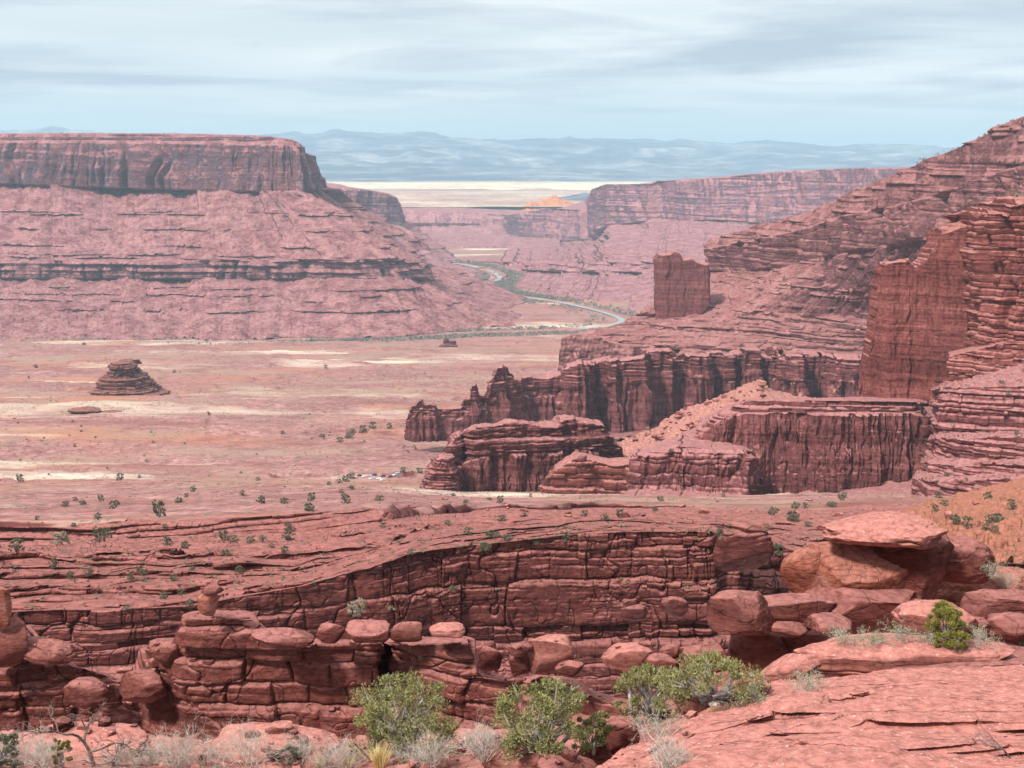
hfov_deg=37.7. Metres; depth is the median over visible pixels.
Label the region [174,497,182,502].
desert shrub
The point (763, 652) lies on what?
boulder
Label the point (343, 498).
desert shrub
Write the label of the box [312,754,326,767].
grass tuft
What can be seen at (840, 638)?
sagebrush
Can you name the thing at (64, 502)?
desert shrub
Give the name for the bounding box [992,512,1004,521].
desert shrub
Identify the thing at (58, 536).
desert shrub
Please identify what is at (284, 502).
desert shrub
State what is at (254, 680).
cliff
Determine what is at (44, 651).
boulder
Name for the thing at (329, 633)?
boulder
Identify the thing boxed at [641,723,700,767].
dry shrub
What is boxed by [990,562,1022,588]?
sagebrush
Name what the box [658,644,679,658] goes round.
boulder
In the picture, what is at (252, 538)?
desert shrub
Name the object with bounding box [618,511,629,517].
loose rock
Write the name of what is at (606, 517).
desert shrub
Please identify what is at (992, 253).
fractured wall
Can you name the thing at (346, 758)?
dry shrub
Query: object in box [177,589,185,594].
desert shrub
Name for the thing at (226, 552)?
desert shrub
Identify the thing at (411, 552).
desert shrub
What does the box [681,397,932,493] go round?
long wall
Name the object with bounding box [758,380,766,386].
boulder
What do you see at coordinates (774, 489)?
rock spire
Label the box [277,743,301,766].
bush
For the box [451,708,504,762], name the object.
dry shrub
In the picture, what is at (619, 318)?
river
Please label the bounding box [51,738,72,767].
bush
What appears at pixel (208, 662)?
loose rock
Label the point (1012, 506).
desert shrub
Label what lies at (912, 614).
boulder
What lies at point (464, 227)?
canyon wall
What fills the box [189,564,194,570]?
desert shrub
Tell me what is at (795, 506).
desert shrub
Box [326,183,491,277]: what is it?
mesa
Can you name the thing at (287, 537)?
desert shrub
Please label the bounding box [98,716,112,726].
loose rock
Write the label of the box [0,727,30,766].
dry shrub
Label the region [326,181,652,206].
distant desert plain
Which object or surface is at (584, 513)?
desert shrub
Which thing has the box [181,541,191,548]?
desert shrub
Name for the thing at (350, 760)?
grass tuft
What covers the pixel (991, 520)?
desert shrub
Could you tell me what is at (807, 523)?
desert shrub
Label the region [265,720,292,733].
loose rock
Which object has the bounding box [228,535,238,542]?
desert shrub
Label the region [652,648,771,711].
juniper
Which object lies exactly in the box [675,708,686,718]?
boulder
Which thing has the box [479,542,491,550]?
desert shrub
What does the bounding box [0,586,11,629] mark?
boulder
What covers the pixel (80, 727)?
loose rock
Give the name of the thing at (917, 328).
great wall
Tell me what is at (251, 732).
loose rock
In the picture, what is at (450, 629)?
boulder
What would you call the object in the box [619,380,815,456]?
debris slope
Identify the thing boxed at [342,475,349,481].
desert shrub
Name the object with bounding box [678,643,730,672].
boulder
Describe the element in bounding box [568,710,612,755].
juniper
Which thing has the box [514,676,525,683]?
loose rock
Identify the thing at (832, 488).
rock spire
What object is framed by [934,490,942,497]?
desert shrub
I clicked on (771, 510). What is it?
desert shrub
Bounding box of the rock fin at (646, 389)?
[404,346,860,441]
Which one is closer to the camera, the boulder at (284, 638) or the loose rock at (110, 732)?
the loose rock at (110, 732)
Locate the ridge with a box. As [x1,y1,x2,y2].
[558,116,1023,439]
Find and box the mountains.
[0,126,957,181]
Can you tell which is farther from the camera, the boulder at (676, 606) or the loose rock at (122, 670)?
the boulder at (676, 606)
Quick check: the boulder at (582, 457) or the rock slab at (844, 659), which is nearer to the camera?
the rock slab at (844, 659)
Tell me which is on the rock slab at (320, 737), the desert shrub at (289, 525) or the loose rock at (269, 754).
the loose rock at (269, 754)
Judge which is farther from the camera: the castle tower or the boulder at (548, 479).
the castle tower
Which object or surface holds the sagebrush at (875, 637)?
on the rock slab at (844, 659)
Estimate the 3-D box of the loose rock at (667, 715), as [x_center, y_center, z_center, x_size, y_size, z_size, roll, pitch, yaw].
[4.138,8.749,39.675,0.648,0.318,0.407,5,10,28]
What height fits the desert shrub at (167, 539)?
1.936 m
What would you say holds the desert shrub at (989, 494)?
on the hillside
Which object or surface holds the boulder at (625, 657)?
on the rocky terrace
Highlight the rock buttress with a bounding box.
[419,453,459,490]
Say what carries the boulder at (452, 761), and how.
on the foreground ledge
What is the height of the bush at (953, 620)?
1.270 m
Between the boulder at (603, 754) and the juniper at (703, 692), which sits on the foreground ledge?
the boulder at (603, 754)
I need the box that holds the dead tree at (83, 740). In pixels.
[11,698,154,766]
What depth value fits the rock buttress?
943.84 m
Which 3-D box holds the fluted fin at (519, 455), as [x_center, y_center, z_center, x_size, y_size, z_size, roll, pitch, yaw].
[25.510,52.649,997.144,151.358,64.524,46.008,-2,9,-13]
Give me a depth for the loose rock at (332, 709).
74.30 m
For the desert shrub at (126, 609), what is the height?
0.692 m
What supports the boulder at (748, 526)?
on the boulder at (733, 550)
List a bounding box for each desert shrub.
[7,537,24,551]
[16,473,23,481]
[48,557,58,568]
[52,531,69,544]
[61,500,69,506]
[65,571,74,578]
[84,566,94,576]
[92,525,105,541]
[94,512,101,519]
[102,527,112,537]
[109,499,117,508]
[116,473,123,480]
[122,604,131,610]
[135,565,142,571]
[139,569,147,575]
[151,499,165,515]
[159,591,168,598]
[162,534,171,544]
[170,574,179,581]
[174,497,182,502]
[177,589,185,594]
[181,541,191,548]
[185,598,193,606]
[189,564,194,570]
[218,529,228,540]
[221,548,229,555]
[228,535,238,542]
[235,565,243,572]
[246,535,254,542]
[256,495,265,503]
[258,535,266,542]
[280,497,288,503]
[281,545,288,552]
[282,529,295,540]
[284,523,291,530]
[304,502,314,510]
[307,492,314,500]
[341,492,350,503]
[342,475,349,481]
[344,431,354,437]
[347,472,355,478]
[359,425,365,432]
[369,421,375,428]
[375,495,383,500]
[407,548,415,554]
[463,526,472,534]
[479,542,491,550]
[485,530,493,536]
[492,531,499,537]
[496,495,503,502]
[497,515,505,520]
[503,534,514,540]
[562,533,569,541]
[580,510,587,515]
[600,513,609,520]
[616,508,623,517]
[713,528,721,535]
[767,506,779,514]
[773,543,783,555]
[787,510,799,521]
[791,501,800,508]
[804,521,811,526]
[829,501,837,506]
[838,493,844,499]
[932,503,938,511]
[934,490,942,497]
[940,499,948,505]
[948,513,960,523]
[961,516,972,527]
[981,523,989,529]
[983,491,992,498]
[985,514,994,522]
[988,525,999,532]
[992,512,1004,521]
[1006,502,1016,509]
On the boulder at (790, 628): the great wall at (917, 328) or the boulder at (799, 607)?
the boulder at (799, 607)
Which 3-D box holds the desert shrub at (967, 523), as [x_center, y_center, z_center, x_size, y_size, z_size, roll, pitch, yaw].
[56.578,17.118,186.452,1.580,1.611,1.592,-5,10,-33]
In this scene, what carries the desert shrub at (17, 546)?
on the ravine benches
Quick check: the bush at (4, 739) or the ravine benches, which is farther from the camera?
the ravine benches
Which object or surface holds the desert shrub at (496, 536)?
on the ravine benches
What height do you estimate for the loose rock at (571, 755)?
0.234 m
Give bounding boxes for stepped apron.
[944,341,1023,382]
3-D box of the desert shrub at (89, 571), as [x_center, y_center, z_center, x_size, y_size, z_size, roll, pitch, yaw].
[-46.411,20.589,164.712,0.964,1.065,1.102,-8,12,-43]
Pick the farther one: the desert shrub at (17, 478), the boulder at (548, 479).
the desert shrub at (17, 478)
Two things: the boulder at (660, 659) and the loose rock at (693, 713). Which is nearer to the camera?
the loose rock at (693, 713)
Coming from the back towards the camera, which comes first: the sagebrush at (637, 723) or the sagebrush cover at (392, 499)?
the sagebrush cover at (392, 499)
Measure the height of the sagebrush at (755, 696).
0.659 m
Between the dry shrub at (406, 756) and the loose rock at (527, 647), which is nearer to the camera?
the dry shrub at (406, 756)
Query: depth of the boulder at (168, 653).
75.65 m
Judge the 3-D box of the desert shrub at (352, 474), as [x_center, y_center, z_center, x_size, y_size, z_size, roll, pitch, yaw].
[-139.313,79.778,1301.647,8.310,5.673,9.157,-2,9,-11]
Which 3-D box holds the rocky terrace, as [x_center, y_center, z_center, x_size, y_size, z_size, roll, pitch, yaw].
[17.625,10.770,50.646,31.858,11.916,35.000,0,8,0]
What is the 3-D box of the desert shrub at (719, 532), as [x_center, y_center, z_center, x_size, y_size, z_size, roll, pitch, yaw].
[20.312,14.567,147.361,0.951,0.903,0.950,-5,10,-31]
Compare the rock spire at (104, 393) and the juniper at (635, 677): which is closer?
the juniper at (635, 677)
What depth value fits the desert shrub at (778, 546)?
153.53 m
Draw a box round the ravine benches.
[0,477,1023,697]
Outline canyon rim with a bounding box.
[485,167,909,306]
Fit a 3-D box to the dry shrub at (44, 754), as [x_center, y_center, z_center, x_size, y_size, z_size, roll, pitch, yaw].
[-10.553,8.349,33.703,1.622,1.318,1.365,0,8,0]
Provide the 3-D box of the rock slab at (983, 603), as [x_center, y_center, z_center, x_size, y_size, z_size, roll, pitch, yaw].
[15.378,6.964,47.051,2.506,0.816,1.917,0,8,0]
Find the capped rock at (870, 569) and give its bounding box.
[780,510,996,634]
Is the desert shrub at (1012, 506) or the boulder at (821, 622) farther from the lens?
the desert shrub at (1012, 506)
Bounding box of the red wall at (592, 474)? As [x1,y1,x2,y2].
[538,452,630,493]
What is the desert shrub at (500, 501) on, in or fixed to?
on the ravine benches
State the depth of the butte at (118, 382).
2200.64 m
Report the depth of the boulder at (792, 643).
47.74 m
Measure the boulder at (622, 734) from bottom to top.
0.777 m
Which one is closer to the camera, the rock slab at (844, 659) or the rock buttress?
the rock slab at (844, 659)
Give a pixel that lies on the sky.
(940, 73)
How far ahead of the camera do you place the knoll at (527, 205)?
9611.62 m
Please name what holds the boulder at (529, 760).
on the foreground ledge
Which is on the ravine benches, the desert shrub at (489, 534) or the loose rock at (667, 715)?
the desert shrub at (489, 534)
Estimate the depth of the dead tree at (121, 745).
35.34 m
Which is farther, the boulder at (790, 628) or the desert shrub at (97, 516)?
the desert shrub at (97, 516)
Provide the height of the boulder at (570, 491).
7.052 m
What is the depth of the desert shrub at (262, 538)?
266.82 m
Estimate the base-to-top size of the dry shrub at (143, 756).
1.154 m
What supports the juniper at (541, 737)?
on the foreground ledge
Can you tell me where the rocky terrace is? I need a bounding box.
[612,637,1023,756]
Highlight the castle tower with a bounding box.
[653,250,710,319]
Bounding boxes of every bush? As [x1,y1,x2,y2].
[0,733,20,767]
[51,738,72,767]
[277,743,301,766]
[347,597,365,616]
[923,598,971,650]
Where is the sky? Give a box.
[0,0,1023,147]
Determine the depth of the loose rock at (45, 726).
38.86 m
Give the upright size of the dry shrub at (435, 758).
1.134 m
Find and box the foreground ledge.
[0,721,601,767]
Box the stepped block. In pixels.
[902,364,1023,497]
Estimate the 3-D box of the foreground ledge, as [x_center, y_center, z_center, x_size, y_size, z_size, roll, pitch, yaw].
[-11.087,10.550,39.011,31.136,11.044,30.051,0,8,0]
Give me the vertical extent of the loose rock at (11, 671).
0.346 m
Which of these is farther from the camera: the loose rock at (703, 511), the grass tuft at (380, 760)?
the loose rock at (703, 511)
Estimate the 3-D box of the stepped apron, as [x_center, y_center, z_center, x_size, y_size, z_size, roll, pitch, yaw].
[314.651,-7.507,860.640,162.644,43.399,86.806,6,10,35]
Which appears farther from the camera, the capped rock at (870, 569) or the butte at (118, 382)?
the butte at (118, 382)
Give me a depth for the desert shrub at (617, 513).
261.29 m
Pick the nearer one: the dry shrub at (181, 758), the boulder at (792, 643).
the dry shrub at (181, 758)
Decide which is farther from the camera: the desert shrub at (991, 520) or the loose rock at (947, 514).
the loose rock at (947, 514)
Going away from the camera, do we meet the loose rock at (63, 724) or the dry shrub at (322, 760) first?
the dry shrub at (322, 760)
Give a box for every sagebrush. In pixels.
[626,705,690,745]
[728,679,769,707]
[779,662,830,692]
[822,626,872,650]
[857,623,890,647]
[875,616,919,647]
[911,630,937,645]
[967,622,1004,650]
[980,558,1001,579]
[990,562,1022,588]
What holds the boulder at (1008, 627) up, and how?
on the rocky terrace
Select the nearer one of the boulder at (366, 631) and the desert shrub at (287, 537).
the boulder at (366, 631)
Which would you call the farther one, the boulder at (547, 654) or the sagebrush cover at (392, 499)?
the sagebrush cover at (392, 499)
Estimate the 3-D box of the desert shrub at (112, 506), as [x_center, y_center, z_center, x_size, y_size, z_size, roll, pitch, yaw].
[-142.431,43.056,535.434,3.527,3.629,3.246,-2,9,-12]
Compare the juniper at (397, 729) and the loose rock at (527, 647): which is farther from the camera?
the loose rock at (527, 647)
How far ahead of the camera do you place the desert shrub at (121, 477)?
1124.84 m
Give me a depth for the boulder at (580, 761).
28.19 m
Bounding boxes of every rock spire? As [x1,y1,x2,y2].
[101,391,109,395]
[760,478,765,493]
[771,484,776,493]
[790,473,798,493]
[817,476,826,492]
[828,446,837,492]
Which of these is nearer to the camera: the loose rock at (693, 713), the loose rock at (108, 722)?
the loose rock at (693, 713)
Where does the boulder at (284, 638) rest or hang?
on the cliff
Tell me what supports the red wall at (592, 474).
on the ravine benches
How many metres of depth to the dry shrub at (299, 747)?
36.22 m
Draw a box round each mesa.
[0,133,528,340]
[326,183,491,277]
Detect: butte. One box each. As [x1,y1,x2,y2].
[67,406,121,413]
[87,359,168,395]
[439,338,457,346]
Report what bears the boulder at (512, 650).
on the boulder at (547, 654)
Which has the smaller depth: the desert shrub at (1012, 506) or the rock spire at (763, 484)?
the desert shrub at (1012, 506)
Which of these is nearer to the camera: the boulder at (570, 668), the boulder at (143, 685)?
the boulder at (570, 668)
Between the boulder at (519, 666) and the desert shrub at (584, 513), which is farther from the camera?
the desert shrub at (584, 513)
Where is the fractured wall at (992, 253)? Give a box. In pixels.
[944,194,1023,362]
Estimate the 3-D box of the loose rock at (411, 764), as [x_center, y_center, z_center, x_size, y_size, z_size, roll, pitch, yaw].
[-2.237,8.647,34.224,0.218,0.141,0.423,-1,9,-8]
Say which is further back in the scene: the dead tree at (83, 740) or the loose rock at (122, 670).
the loose rock at (122, 670)
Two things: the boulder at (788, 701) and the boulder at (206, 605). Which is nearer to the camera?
the boulder at (788, 701)
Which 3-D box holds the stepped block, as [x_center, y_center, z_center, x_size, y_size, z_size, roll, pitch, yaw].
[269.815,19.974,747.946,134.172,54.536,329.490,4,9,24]
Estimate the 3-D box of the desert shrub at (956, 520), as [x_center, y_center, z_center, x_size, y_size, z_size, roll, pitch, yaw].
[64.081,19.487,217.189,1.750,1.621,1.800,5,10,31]
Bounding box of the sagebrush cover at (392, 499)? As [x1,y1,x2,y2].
[0,341,1021,599]
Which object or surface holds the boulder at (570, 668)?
on the cliff
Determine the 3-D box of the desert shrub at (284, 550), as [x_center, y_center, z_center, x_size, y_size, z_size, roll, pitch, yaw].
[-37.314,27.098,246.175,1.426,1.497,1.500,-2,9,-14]
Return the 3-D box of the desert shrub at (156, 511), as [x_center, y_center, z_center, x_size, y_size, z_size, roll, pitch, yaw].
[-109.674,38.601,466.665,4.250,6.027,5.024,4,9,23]
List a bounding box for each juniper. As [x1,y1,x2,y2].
[347,669,461,763]
[490,676,592,765]
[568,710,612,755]
[612,661,678,724]
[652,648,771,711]
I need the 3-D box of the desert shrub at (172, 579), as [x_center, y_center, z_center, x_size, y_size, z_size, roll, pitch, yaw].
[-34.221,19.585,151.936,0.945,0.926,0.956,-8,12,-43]
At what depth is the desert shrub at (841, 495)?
655.82 m
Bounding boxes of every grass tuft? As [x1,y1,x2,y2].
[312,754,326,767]
[343,755,357,767]
[367,742,393,767]
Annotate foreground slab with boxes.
[596,664,1023,767]
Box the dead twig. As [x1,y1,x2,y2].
[965,711,1010,759]
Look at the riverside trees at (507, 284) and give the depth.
3872.40 m
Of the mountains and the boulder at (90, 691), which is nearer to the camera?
the boulder at (90, 691)
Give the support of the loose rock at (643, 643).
on the boulder at (625, 657)
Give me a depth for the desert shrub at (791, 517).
300.74 m
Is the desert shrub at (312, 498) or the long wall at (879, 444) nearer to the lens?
the desert shrub at (312, 498)
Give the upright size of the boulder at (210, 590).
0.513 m
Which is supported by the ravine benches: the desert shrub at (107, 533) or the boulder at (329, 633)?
the desert shrub at (107, 533)
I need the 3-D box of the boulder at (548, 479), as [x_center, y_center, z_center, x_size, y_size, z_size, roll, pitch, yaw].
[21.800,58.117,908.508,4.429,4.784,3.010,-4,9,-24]
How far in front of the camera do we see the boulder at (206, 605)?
73.05 m
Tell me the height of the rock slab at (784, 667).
0.918 m
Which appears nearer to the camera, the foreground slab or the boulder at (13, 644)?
the foreground slab
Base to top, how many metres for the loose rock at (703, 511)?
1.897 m
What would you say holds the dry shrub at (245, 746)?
on the foreground ledge
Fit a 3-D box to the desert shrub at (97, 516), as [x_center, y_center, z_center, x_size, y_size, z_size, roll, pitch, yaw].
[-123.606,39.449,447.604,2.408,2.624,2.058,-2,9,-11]
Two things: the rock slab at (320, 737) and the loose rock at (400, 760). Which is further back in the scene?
the rock slab at (320, 737)
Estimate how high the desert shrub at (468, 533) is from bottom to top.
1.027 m
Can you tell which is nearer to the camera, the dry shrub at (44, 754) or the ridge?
the dry shrub at (44, 754)
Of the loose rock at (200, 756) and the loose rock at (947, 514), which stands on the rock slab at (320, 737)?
the loose rock at (200, 756)
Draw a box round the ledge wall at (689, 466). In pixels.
[625,434,762,496]
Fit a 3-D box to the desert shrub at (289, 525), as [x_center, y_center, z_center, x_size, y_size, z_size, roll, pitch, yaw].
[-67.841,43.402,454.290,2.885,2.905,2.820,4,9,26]
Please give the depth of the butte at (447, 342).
3310.30 m
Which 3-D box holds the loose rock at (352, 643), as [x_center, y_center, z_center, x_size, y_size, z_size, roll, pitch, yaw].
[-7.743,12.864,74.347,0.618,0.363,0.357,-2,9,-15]
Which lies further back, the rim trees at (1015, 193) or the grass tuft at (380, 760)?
the rim trees at (1015, 193)
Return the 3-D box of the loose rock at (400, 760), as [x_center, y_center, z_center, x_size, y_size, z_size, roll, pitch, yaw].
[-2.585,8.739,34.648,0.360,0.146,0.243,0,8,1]
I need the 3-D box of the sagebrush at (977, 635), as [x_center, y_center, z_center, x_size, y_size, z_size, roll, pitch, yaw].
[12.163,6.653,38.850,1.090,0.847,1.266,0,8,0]
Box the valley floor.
[0,242,644,480]
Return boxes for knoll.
[516,201,541,209]
[536,195,574,207]
[559,193,589,200]
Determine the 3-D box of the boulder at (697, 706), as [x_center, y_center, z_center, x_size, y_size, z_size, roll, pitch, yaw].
[4.771,7.046,33.990,2.146,0.771,1.467,0,8,0]
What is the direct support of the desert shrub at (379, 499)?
on the ravine benches
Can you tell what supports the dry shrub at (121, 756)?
on the foreground ledge
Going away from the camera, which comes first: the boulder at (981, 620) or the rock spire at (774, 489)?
the boulder at (981, 620)
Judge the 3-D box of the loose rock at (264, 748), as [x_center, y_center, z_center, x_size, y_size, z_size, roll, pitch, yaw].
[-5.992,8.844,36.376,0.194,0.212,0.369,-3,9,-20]
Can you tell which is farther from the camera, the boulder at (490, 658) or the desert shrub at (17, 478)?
the desert shrub at (17, 478)
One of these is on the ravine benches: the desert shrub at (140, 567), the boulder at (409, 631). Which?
the desert shrub at (140, 567)
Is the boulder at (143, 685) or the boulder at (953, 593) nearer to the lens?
the boulder at (953, 593)
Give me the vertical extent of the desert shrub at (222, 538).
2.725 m
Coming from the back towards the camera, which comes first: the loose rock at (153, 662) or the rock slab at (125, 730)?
the loose rock at (153, 662)
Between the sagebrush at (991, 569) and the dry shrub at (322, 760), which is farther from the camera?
the sagebrush at (991, 569)
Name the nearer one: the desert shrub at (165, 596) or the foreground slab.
the foreground slab
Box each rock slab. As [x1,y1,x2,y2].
[0,721,150,758]
[198,722,341,767]
[759,653,821,682]
[793,633,1015,675]
[959,589,1023,617]
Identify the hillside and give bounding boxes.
[901,477,1023,565]
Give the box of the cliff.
[0,610,627,741]
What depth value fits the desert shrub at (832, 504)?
601.53 m
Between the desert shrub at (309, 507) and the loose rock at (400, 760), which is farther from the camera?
the desert shrub at (309, 507)
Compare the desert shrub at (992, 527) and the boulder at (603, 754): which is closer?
the boulder at (603, 754)
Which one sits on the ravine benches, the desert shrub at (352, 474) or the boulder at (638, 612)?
the boulder at (638, 612)
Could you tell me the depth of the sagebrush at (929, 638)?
38.67 m
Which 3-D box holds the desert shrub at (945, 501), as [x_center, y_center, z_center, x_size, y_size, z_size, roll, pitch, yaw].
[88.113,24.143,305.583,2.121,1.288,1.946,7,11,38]
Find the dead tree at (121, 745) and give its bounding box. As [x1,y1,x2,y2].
[106,734,133,767]
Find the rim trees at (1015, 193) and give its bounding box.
[9,132,1023,199]
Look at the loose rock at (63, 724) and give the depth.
38.90 m
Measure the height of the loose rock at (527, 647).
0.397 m
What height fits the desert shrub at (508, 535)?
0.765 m
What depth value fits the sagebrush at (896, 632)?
38.83 m
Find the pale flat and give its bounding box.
[326,182,650,189]
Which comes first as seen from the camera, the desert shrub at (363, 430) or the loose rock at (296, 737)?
the loose rock at (296, 737)
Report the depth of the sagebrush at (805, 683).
33.23 m
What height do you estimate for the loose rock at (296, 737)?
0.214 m
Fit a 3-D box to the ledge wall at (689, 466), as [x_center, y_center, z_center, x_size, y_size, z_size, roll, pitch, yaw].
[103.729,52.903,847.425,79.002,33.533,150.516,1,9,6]
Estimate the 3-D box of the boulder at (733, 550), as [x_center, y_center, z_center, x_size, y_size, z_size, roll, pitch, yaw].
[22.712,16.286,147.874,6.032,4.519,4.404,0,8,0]
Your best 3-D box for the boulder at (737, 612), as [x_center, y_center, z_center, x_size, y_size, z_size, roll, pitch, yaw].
[7.064,7.064,46.555,1.992,1.212,1.735,5,10,30]
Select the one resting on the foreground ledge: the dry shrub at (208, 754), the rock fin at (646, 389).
the dry shrub at (208, 754)
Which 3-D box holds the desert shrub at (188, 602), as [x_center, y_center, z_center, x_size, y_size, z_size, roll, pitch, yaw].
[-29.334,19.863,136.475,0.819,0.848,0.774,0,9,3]
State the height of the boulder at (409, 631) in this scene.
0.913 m
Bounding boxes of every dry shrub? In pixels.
[0,717,62,766]
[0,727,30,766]
[9,733,78,767]
[75,731,148,767]
[127,732,185,766]
[148,709,217,767]
[177,729,241,767]
[202,714,291,767]
[279,724,330,766]
[300,733,359,767]
[306,730,379,767]
[388,739,440,766]
[399,724,467,767]
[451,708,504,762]
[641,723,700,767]
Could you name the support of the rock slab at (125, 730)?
on the foreground ledge
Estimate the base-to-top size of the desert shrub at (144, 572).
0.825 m
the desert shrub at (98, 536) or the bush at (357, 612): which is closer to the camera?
the bush at (357, 612)
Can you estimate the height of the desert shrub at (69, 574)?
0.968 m
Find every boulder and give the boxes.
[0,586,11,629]
[0,617,27,667]
[22,636,75,664]
[62,676,111,707]
[119,669,167,702]
[148,638,182,666]
[197,594,219,615]
[201,584,223,595]
[250,627,314,648]
[317,622,344,643]
[326,745,471,767]
[345,619,389,642]
[389,621,422,641]
[429,622,464,637]
[477,646,501,670]
[481,738,550,767]
[507,643,527,656]
[508,654,529,676]
[525,634,574,673]
[536,750,597,767]
[545,476,551,483]
[554,660,584,677]
[566,488,575,493]
[578,454,586,461]
[578,740,611,764]
[600,642,654,673]
[602,719,639,754]
[620,604,647,620]
[645,653,678,671]
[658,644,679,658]
[659,596,688,617]
[674,673,770,711]
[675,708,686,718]
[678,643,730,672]
[705,590,775,635]
[713,528,773,571]
[722,520,769,532]
[727,632,788,674]
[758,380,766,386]
[758,692,831,710]
[764,593,837,621]
[771,620,810,636]
[780,630,830,652]
[802,612,853,636]
[891,599,977,634]
[936,566,1023,606]
[967,616,989,639]
[984,612,1023,643]
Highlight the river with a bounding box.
[365,263,624,337]
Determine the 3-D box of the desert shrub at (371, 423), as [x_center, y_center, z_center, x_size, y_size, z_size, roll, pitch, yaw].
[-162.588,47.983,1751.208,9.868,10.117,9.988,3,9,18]
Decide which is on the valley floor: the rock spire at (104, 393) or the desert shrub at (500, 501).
the rock spire at (104, 393)
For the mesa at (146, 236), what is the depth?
4110.33 m
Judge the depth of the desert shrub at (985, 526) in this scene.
176.85 m
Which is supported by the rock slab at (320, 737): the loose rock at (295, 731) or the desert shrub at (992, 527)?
the loose rock at (295, 731)
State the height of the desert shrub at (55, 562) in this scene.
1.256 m
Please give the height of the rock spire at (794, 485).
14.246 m
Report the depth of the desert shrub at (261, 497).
614.79 m
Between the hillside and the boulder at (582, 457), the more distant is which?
the boulder at (582, 457)
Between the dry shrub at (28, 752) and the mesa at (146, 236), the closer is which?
the dry shrub at (28, 752)
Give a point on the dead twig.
(994, 746)
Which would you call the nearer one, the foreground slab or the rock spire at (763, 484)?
the foreground slab
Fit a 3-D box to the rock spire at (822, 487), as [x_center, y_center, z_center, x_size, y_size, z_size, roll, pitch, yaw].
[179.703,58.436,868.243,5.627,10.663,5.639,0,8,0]
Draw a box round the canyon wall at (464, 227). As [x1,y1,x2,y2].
[402,207,559,263]
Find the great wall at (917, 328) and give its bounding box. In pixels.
[857,221,969,406]
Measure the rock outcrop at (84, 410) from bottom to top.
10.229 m
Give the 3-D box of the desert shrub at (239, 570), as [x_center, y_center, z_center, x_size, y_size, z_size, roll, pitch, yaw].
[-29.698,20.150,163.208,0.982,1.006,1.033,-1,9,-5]
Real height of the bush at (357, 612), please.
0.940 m
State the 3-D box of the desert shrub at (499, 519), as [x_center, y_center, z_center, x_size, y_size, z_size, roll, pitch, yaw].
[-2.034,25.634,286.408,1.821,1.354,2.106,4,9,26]
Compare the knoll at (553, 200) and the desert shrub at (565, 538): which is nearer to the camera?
the desert shrub at (565, 538)
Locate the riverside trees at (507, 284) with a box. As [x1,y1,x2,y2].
[1,259,638,344]
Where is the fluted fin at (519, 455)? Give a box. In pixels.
[443,414,626,491]
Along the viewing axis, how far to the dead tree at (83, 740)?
34.88 m
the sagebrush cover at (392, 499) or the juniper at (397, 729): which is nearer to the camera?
the juniper at (397, 729)
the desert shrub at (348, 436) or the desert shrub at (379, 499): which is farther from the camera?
the desert shrub at (348, 436)
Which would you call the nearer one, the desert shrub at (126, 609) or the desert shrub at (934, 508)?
the desert shrub at (126, 609)
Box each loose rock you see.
[6,668,16,674]
[39,725,51,730]
[53,716,75,732]
[77,725,86,729]
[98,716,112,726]
[107,729,115,736]
[116,667,132,673]
[148,658,158,667]
[197,753,209,759]
[202,660,213,664]
[244,730,259,737]
[261,743,268,752]
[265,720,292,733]
[266,749,278,757]
[289,729,298,734]
[293,734,307,743]
[328,707,335,711]
[349,640,361,646]
[392,759,406,764]
[409,758,418,767]
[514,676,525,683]
[522,643,533,652]
[560,749,578,761]
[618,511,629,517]
[638,641,647,646]
[661,709,675,717]
[685,710,697,718]
[698,508,708,513]
[944,511,951,518]
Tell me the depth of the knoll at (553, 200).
9718.93 m
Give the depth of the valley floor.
2111.98 m

